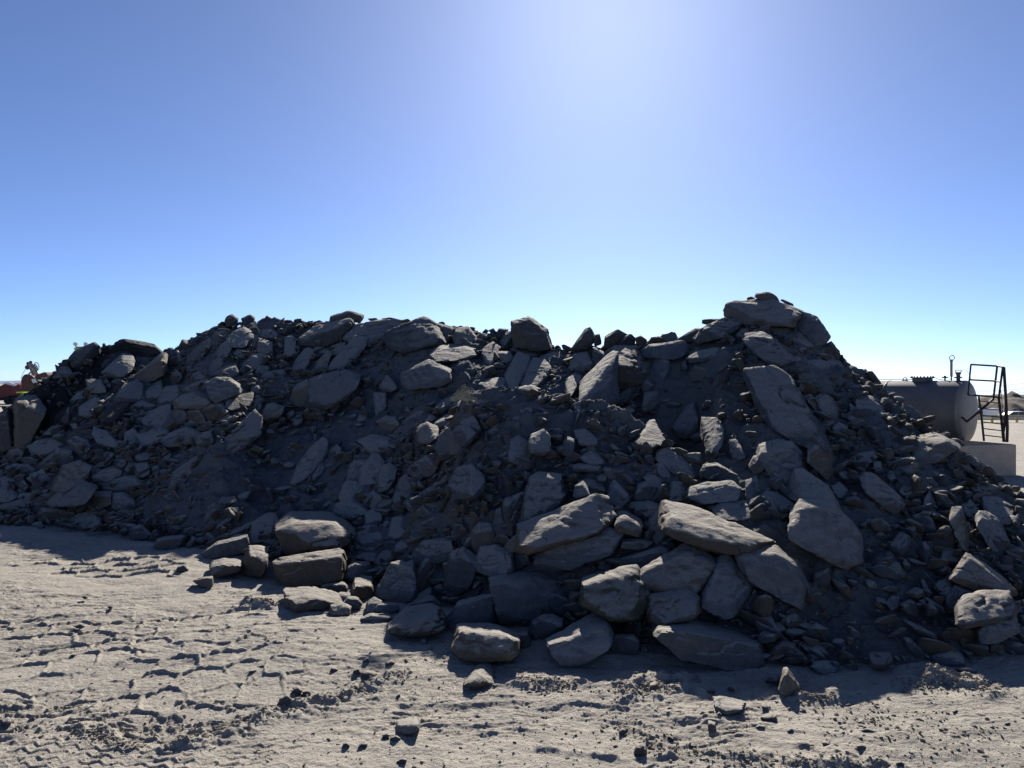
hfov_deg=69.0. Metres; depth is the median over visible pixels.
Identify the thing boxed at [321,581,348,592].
boulder
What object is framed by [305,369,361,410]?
boulder
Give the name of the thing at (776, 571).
boulder
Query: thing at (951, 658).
boulder
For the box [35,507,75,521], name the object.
boulder
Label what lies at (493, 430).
boulder
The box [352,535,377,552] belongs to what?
boulder
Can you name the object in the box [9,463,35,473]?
boulder
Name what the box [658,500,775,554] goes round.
boulder
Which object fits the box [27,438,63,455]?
boulder
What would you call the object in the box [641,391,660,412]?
boulder
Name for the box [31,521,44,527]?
boulder
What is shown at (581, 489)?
boulder
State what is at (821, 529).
boulder
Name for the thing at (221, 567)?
boulder
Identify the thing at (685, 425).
boulder
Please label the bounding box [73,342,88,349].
floodlight mast
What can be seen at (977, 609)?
boulder
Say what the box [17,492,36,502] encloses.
boulder
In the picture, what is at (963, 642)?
boulder
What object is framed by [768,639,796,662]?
boulder
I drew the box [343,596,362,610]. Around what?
boulder
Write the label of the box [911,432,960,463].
boulder
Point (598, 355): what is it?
boulder
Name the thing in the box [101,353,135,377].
boulder
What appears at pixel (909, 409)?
boulder
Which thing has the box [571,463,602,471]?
boulder
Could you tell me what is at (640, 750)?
stone
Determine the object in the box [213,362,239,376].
boulder
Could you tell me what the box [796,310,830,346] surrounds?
boulder
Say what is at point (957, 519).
boulder
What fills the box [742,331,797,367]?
boulder
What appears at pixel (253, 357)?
boulder
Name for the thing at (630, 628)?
boulder
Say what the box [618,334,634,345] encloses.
boulder
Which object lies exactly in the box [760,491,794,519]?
boulder
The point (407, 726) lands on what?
stone
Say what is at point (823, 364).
boulder
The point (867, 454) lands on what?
boulder
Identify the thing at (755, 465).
boulder
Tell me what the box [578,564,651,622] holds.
boulder
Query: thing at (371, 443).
boulder
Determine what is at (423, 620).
boulder
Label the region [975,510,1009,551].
boulder
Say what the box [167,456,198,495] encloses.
boulder
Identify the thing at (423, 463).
boulder
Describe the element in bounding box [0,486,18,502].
boulder
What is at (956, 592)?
boulder
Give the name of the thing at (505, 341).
boulder
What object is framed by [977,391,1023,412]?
hill
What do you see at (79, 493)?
boulder
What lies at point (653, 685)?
stone
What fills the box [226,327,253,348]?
boulder
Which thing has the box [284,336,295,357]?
boulder
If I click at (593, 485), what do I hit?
boulder
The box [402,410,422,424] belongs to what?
boulder
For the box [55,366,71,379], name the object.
boulder
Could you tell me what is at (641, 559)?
boulder
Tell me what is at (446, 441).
boulder
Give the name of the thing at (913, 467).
boulder
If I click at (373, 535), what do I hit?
boulder
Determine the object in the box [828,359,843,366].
boulder
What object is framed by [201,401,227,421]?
boulder
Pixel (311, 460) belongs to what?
boulder
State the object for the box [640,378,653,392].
boulder
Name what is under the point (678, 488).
boulder
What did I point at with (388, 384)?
boulder
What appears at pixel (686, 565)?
boulder
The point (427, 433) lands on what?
boulder
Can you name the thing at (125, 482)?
boulder
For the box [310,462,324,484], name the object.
boulder
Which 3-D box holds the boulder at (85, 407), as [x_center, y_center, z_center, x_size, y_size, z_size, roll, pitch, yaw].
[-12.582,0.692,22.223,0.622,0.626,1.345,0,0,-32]
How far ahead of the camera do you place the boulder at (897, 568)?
10.37 m
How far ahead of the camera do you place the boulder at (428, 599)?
11.35 m
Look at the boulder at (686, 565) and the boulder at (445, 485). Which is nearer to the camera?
the boulder at (686, 565)
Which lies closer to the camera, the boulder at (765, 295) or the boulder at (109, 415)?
the boulder at (765, 295)
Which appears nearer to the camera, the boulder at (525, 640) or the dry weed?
the boulder at (525, 640)
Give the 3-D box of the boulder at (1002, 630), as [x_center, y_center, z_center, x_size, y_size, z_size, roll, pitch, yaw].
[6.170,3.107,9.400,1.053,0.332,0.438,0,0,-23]
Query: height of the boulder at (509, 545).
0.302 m
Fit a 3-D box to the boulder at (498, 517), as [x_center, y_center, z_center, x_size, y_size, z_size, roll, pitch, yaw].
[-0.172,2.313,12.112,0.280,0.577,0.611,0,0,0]
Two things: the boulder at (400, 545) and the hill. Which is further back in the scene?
the hill
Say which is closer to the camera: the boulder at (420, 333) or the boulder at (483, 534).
the boulder at (483, 534)
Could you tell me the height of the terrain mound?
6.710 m
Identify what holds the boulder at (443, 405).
on the terrain mound
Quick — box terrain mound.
[1,317,1023,664]
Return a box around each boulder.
[0,407,13,451]
[0,475,16,486]
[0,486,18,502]
[0,499,26,510]
[6,448,24,462]
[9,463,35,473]
[11,395,45,448]
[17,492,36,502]
[26,468,49,482]
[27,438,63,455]
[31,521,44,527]
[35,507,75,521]
[37,448,74,469]
[43,424,63,435]
[45,479,98,507]
[50,460,91,493]
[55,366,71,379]
[67,436,91,454]
[68,342,100,368]
[69,512,103,527]
[78,397,100,417]
[85,379,106,393]
[87,491,111,508]
[91,465,124,481]
[92,427,119,449]
[97,402,129,425]
[100,475,140,491]
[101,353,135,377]
[109,339,163,357]
[111,492,135,509]
[114,379,143,402]
[124,428,137,446]
[129,400,155,410]
[129,524,151,539]
[133,352,167,382]
[134,462,150,478]
[136,427,168,445]
[140,404,171,426]
[145,379,163,401]
[153,535,186,549]
[156,385,180,405]
[160,427,200,447]
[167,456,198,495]
[172,408,187,425]
[173,392,212,408]
[175,446,193,458]
[182,378,208,393]
[185,337,211,363]
[186,409,205,426]
[193,576,213,587]
[194,430,212,444]
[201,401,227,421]
[202,534,251,558]
[203,502,215,523]
[205,377,241,402]
[208,339,231,375]
[209,558,242,577]
[211,330,225,344]
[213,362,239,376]
[224,409,262,454]
[225,393,253,411]
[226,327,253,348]
[238,545,269,577]
[239,353,262,375]
[246,353,265,364]
[248,512,278,544]
[255,338,272,354]
[257,329,277,338]
[260,369,285,377]
[260,403,284,419]
[272,548,346,586]
[274,511,355,555]
[283,586,342,612]
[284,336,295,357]
[289,347,313,376]
[289,437,328,485]
[290,379,307,406]
[298,318,353,346]
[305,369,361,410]
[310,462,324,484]
[313,350,331,374]
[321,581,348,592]
[323,444,340,466]
[327,335,367,372]
[329,311,363,322]
[329,342,346,355]
[329,602,351,615]
[331,501,366,519]
[338,479,362,501]
[342,319,403,344]
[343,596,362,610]
[345,459,366,479]
[345,561,372,582]
[351,576,375,598]
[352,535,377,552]
[355,552,376,563]
[356,524,381,539]
[357,434,395,455]
[357,453,384,487]
[361,613,391,622]
[363,509,382,525]
[365,597,381,613]
[366,490,383,508]
[373,392,387,415]
[373,550,391,567]
[374,602,399,613]
[375,560,417,603]
[376,416,400,430]
[377,462,396,494]
[379,375,397,392]
[384,316,446,352]
[387,515,404,539]
[387,603,446,636]
[391,474,410,511]
[391,539,407,560]
[400,359,451,390]
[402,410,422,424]
[405,497,412,511]
[406,595,440,605]
[407,455,437,477]
[411,505,428,517]
[411,538,454,566]
[416,422,438,444]
[416,558,440,592]
[417,516,433,528]
[418,482,448,497]
[429,345,477,363]
[431,397,452,413]
[432,414,452,426]
[435,428,460,454]
[437,323,452,341]
[443,546,475,595]
[444,594,497,631]
[448,464,485,500]
[451,623,520,662]
[452,326,477,343]
[452,425,475,447]
[459,415,481,432]
[470,521,495,553]
[471,399,486,405]
[474,544,515,575]
[479,377,505,389]
[481,341,500,365]
[488,423,498,436]
[488,569,563,625]
[493,507,504,524]
[497,351,513,363]
[499,331,512,348]
[502,492,523,536]
[504,351,530,389]
[504,535,514,552]
[507,435,531,464]
[510,316,551,351]
[514,493,616,554]
[514,552,524,568]
[517,348,539,356]
[518,632,530,648]
[519,357,550,387]
[520,471,566,521]
[528,429,550,455]
[528,614,564,639]
[533,527,623,572]
[539,351,564,362]
[545,613,614,666]
[562,436,574,456]
[563,602,582,612]
[564,373,581,398]
[568,352,593,371]
[571,327,594,350]
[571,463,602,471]
[573,428,598,445]
[573,481,589,497]
[578,351,619,404]
[578,478,606,494]
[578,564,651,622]
[579,451,604,464]
[592,347,605,366]
[596,558,613,570]
[603,329,627,348]
[603,467,616,479]
[604,345,650,389]
[606,480,629,507]
[610,634,639,654]
[613,510,643,536]
[614,546,669,568]
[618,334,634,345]
[618,539,652,549]
[619,384,640,403]
[621,408,634,412]
[623,620,641,638]
[630,500,659,516]
[632,481,660,500]
[633,419,664,447]
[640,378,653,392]
[640,542,716,593]
[641,340,689,359]
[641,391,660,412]
[643,474,666,489]
[645,588,702,625]
[647,509,664,544]
[649,618,766,670]
[651,358,669,379]
[655,447,697,478]
[656,463,670,477]
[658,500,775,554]
[668,481,685,502]
[670,402,699,438]
[675,328,700,343]
[685,347,719,362]
[685,480,741,503]
[689,364,706,381]
[693,317,741,343]
[700,417,723,453]
[700,462,738,480]
[701,554,754,619]
[711,500,755,520]
[723,298,802,327]
[729,439,746,461]
[734,545,809,610]
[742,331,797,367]
[742,365,831,452]
[745,477,756,499]
[748,455,763,473]
[753,475,760,493]
[754,292,778,300]
[756,439,802,485]
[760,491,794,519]
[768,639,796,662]
[770,326,792,337]
[777,667,801,695]
[781,299,793,305]
[786,468,840,509]
[788,498,863,570]
[792,330,813,347]
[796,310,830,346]
[806,443,833,480]
[807,359,832,370]
[807,394,819,410]
[809,660,840,673]
[815,393,839,417]
[825,341,839,359]
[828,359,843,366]
[831,482,847,497]
[832,422,848,432]
[854,395,884,412]
[857,451,877,462]
[859,472,905,514]
[886,595,899,610]
[889,561,907,577]
[899,599,919,616]
[900,403,928,423]
[901,456,920,474]
[903,637,925,658]
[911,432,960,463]
[921,470,939,485]
[923,491,935,511]
[931,651,966,666]
[932,486,946,491]
[934,580,952,591]
[939,548,960,565]
[945,450,958,463]
[945,583,974,613]
[948,552,1019,596]
[949,506,968,552]
[954,589,1018,629]
[960,639,973,646]
[963,499,978,517]
[966,521,986,547]
[970,457,999,482]
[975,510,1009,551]
[975,614,1020,643]
[982,496,1014,526]
[989,643,1006,653]
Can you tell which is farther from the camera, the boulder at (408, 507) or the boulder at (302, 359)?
the boulder at (302, 359)
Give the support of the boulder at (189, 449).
on the terrain mound
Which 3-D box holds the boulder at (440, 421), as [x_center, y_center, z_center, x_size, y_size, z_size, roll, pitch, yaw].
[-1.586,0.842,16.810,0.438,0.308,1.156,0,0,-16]
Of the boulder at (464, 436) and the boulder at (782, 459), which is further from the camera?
the boulder at (464, 436)
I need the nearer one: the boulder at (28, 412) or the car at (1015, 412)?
the boulder at (28, 412)
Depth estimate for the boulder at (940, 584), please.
10.18 m
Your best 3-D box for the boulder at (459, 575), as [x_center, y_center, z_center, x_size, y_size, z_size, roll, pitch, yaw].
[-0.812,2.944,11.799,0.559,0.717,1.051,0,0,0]
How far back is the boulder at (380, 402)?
19.42 m
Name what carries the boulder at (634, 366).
on the terrain mound
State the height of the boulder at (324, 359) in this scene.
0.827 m
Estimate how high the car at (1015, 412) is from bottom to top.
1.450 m
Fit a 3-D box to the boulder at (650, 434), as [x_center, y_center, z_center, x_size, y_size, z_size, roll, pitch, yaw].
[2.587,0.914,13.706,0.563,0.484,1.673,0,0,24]
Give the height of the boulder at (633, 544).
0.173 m
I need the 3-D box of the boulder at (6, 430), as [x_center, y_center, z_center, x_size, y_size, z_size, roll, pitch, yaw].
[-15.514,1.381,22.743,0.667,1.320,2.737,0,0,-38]
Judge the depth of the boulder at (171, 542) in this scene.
15.31 m
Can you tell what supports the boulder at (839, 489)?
on the terrain mound
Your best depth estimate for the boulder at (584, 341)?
18.91 m
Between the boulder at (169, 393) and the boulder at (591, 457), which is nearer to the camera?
the boulder at (591, 457)
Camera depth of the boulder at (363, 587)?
11.90 m
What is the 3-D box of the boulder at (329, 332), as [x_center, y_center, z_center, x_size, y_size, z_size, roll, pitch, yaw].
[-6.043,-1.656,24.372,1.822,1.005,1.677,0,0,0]
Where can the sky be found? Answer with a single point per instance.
(170, 170)
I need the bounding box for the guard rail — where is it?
[978,415,1023,421]
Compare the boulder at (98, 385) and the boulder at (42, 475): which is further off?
the boulder at (98, 385)
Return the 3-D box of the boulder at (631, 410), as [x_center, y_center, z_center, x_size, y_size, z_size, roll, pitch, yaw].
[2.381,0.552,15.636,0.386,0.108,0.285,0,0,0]
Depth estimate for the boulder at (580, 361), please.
18.23 m
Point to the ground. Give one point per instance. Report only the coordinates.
(140, 584)
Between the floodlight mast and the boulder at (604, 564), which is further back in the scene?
the floodlight mast
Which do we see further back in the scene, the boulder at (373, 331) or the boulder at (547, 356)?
the boulder at (373, 331)
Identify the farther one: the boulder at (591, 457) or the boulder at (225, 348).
the boulder at (225, 348)
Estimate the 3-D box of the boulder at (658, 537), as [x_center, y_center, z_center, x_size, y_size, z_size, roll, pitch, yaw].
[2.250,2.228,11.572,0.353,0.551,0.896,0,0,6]
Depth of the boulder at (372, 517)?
14.69 m
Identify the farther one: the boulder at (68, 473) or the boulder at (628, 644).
the boulder at (68, 473)
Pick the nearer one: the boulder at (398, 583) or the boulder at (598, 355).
the boulder at (398, 583)
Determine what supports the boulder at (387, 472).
on the terrain mound
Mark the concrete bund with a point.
(999, 458)
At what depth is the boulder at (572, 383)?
17.06 m
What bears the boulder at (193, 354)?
on the terrain mound
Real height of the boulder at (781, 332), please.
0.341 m
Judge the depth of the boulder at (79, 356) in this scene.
25.33 m
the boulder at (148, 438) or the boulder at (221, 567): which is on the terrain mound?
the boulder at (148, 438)
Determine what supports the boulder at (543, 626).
on the terrain mound
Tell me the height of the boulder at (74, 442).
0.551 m
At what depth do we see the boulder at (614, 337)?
18.47 m
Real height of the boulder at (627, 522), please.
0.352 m
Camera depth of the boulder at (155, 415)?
21.18 m
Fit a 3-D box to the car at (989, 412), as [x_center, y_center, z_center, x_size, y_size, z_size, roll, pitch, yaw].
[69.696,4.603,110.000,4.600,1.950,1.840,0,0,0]
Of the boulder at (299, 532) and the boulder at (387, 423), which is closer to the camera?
the boulder at (299, 532)
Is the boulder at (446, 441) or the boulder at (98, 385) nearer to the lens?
the boulder at (446, 441)
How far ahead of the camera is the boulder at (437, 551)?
12.43 m
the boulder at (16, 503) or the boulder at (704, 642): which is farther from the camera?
the boulder at (16, 503)
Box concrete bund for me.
[960,440,1015,475]
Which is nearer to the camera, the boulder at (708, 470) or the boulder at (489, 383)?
the boulder at (708, 470)
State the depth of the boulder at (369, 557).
13.55 m
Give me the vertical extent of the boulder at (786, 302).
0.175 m
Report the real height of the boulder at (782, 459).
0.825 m
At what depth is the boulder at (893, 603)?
9.77 m
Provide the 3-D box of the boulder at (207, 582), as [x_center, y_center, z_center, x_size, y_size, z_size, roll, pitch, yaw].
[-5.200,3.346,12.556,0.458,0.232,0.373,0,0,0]
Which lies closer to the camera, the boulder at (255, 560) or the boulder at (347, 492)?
the boulder at (255, 560)
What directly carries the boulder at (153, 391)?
on the terrain mound
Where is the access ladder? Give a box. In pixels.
[961,364,1008,441]
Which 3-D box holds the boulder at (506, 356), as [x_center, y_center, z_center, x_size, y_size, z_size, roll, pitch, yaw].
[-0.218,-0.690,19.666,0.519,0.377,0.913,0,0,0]
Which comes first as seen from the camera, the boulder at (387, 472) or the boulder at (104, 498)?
the boulder at (387, 472)
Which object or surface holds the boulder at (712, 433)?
on the terrain mound
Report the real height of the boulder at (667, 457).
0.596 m
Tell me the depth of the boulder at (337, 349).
23.18 m
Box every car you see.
[978,408,998,418]
[993,411,1023,418]
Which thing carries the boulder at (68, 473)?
on the terrain mound
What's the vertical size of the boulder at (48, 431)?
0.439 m
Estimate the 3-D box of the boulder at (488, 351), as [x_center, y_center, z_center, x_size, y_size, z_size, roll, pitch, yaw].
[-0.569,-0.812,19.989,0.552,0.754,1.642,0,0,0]
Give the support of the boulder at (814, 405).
on the terrain mound
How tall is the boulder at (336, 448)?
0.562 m
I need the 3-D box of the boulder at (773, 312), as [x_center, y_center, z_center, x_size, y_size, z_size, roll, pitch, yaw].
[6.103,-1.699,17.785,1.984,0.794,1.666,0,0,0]
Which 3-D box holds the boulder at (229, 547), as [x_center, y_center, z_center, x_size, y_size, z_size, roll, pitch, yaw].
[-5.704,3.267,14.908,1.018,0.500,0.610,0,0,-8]
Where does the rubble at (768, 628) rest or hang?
on the terrain mound
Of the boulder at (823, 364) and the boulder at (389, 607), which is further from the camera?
the boulder at (823, 364)
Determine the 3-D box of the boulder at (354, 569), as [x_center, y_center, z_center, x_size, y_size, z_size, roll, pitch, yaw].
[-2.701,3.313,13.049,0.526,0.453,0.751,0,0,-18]
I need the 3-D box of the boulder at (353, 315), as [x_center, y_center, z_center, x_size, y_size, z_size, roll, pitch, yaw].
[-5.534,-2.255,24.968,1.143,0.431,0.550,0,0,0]
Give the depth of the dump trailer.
125.00 m
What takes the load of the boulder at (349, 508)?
on the terrain mound
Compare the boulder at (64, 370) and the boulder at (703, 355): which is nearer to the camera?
the boulder at (703, 355)
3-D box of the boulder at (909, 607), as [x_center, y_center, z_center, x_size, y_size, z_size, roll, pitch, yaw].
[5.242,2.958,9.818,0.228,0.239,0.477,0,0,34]
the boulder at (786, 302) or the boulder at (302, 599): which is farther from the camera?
the boulder at (786, 302)
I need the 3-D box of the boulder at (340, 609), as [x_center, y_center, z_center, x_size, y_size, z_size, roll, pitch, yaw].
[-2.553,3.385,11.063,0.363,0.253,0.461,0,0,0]
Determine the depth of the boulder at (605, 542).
10.78 m
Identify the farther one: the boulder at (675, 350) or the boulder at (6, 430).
the boulder at (6, 430)
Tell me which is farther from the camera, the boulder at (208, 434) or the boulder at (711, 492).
the boulder at (208, 434)
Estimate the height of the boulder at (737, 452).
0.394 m
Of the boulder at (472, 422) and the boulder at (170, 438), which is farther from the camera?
the boulder at (170, 438)
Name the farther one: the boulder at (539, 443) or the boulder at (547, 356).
the boulder at (547, 356)
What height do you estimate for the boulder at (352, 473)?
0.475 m
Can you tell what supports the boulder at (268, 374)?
on the terrain mound
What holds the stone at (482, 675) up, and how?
on the ground
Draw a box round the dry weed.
[450,384,476,403]
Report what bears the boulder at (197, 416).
on the terrain mound
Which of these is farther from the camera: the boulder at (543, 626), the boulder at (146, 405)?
the boulder at (146, 405)
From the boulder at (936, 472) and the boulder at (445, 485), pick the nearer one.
the boulder at (936, 472)
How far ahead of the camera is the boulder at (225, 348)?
23.29 m
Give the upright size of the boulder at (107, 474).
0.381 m
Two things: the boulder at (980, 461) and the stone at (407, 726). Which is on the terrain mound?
the boulder at (980, 461)
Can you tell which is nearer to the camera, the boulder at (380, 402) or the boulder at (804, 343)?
the boulder at (804, 343)
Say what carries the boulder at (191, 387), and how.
on the terrain mound
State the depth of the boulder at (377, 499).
15.29 m
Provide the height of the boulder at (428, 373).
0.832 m
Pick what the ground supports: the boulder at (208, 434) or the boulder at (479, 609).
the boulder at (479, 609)
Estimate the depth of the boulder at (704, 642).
8.91 m
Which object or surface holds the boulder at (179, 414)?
on the terrain mound
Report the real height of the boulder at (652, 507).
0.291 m
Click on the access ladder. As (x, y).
(1004, 422)
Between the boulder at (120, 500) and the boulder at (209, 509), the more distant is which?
the boulder at (120, 500)
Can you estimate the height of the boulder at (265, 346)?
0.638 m
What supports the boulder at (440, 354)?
on the terrain mound
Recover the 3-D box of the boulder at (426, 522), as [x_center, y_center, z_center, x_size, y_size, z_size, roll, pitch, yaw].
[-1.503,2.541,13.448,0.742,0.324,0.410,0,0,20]
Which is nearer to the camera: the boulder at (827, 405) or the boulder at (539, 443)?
the boulder at (539, 443)
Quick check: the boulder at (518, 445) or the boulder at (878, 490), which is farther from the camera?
the boulder at (518, 445)
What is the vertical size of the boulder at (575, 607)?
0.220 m
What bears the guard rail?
on the ground
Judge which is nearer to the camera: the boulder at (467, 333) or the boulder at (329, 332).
the boulder at (467, 333)
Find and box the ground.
[0,384,1023,767]
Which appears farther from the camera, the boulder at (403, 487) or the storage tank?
the storage tank
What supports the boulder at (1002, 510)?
on the terrain mound
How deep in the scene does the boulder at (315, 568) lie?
12.61 m
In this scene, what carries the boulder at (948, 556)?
on the terrain mound
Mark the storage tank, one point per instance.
(950, 404)
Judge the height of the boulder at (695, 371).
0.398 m
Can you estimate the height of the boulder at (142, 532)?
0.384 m
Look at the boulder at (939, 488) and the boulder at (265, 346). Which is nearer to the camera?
the boulder at (939, 488)
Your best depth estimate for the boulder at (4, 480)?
19.99 m
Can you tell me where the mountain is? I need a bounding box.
[0,380,20,383]
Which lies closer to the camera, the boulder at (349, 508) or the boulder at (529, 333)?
the boulder at (349, 508)
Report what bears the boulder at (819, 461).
on the terrain mound
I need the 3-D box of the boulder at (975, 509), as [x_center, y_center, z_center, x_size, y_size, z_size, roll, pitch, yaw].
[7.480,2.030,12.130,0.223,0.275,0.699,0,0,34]
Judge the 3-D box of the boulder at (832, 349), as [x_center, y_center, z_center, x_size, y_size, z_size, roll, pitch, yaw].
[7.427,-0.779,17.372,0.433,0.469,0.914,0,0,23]
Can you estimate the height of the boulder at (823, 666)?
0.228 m
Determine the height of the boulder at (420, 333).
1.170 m
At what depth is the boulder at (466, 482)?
12.77 m
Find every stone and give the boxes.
[396,717,420,734]
[463,663,495,687]
[634,744,646,756]
[648,681,659,691]
[712,696,745,714]
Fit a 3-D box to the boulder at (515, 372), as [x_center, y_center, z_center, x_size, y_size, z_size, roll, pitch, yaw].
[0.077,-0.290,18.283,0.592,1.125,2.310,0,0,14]
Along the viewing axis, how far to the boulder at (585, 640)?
8.96 m
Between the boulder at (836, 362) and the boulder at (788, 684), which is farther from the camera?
the boulder at (836, 362)
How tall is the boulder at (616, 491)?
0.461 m
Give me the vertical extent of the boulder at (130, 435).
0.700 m
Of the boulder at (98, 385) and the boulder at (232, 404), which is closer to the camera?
the boulder at (232, 404)
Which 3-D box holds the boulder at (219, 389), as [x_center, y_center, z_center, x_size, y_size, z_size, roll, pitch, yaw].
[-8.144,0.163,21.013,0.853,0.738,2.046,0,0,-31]
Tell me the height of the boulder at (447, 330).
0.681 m
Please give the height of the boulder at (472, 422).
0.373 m
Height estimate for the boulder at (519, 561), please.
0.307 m
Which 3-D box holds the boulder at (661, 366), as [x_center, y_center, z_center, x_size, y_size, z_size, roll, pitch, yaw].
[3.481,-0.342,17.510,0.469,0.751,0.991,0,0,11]
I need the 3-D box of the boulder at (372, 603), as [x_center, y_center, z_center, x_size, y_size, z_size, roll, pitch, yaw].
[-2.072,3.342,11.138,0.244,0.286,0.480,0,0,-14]
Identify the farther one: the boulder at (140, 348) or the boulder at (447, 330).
the boulder at (140, 348)
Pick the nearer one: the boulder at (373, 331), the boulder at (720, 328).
the boulder at (720, 328)
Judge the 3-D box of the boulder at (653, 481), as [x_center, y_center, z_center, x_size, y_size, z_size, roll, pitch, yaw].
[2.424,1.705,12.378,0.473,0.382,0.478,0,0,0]
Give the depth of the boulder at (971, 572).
10.08 m
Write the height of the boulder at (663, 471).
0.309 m
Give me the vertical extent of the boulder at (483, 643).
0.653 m
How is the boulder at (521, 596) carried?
on the terrain mound
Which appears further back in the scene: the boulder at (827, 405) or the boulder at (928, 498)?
the boulder at (827, 405)
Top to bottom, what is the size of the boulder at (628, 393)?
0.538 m
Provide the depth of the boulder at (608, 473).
12.45 m
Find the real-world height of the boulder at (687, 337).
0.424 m
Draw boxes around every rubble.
[0,296,1023,765]
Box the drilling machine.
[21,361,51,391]
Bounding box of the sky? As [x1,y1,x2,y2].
[0,0,1023,398]
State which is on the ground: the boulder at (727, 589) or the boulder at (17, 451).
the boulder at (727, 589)
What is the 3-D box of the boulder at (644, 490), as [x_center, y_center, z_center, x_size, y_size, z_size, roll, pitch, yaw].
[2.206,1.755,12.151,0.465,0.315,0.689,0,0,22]
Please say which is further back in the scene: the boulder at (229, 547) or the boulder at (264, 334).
the boulder at (264, 334)
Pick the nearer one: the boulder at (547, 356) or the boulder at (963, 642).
the boulder at (963, 642)
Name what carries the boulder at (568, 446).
on the terrain mound
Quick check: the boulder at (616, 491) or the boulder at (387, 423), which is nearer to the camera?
the boulder at (616, 491)
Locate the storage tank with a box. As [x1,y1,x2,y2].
[879,355,977,440]
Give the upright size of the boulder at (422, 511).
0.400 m
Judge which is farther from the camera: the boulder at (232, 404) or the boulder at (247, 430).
the boulder at (232, 404)
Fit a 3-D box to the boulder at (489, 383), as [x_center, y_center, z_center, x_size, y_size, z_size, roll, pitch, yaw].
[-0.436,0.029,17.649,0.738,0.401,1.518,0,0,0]
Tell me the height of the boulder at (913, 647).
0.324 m
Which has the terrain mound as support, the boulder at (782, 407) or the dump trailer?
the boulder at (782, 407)
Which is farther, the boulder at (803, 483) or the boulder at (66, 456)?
the boulder at (66, 456)
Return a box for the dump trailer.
[0,382,20,403]
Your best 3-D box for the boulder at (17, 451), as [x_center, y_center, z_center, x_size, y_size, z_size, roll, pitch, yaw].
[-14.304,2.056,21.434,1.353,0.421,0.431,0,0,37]
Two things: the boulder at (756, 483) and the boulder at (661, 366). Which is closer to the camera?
the boulder at (756, 483)
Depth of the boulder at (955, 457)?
13.37 m
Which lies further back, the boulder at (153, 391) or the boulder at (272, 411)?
the boulder at (153, 391)
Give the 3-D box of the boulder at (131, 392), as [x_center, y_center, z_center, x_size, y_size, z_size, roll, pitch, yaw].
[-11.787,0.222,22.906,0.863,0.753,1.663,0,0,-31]
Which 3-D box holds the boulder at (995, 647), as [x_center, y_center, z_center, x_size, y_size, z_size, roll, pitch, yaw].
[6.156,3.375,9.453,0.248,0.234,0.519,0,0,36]
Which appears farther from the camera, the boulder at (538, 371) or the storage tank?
the storage tank
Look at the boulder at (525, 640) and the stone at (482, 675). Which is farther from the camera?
the boulder at (525, 640)
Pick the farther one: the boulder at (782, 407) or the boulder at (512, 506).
the boulder at (782, 407)
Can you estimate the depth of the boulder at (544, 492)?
11.90 m
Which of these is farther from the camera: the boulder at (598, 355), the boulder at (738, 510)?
the boulder at (598, 355)
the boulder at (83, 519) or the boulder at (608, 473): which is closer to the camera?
the boulder at (608, 473)
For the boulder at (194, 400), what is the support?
on the terrain mound
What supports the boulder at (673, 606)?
on the terrain mound
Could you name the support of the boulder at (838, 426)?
on the terrain mound
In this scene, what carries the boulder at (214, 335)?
on the terrain mound
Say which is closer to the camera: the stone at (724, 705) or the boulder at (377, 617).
the stone at (724, 705)
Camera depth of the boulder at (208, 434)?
19.23 m
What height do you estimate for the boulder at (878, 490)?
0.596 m
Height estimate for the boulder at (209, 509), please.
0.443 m
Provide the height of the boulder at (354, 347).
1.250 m
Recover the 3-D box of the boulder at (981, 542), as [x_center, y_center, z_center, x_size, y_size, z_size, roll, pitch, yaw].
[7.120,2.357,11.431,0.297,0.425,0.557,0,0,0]
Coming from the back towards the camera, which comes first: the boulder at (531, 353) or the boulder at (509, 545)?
the boulder at (531, 353)
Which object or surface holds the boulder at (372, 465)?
on the terrain mound
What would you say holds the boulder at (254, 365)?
on the terrain mound
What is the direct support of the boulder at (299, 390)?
on the terrain mound
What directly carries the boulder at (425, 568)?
on the terrain mound
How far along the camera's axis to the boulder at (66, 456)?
20.04 m
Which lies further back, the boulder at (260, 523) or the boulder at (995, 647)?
the boulder at (260, 523)
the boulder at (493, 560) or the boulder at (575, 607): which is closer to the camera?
the boulder at (575, 607)
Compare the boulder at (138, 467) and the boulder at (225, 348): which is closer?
the boulder at (138, 467)
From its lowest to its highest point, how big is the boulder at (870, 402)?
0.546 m
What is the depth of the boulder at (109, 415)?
21.40 m
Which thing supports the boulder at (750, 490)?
on the terrain mound
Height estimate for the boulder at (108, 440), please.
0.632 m
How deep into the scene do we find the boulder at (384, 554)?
13.41 m
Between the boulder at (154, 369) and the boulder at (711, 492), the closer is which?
the boulder at (711, 492)
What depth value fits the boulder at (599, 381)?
15.67 m
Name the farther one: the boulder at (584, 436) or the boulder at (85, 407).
the boulder at (85, 407)
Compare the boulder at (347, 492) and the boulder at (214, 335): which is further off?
the boulder at (214, 335)
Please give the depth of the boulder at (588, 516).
11.03 m
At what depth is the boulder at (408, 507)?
14.31 m

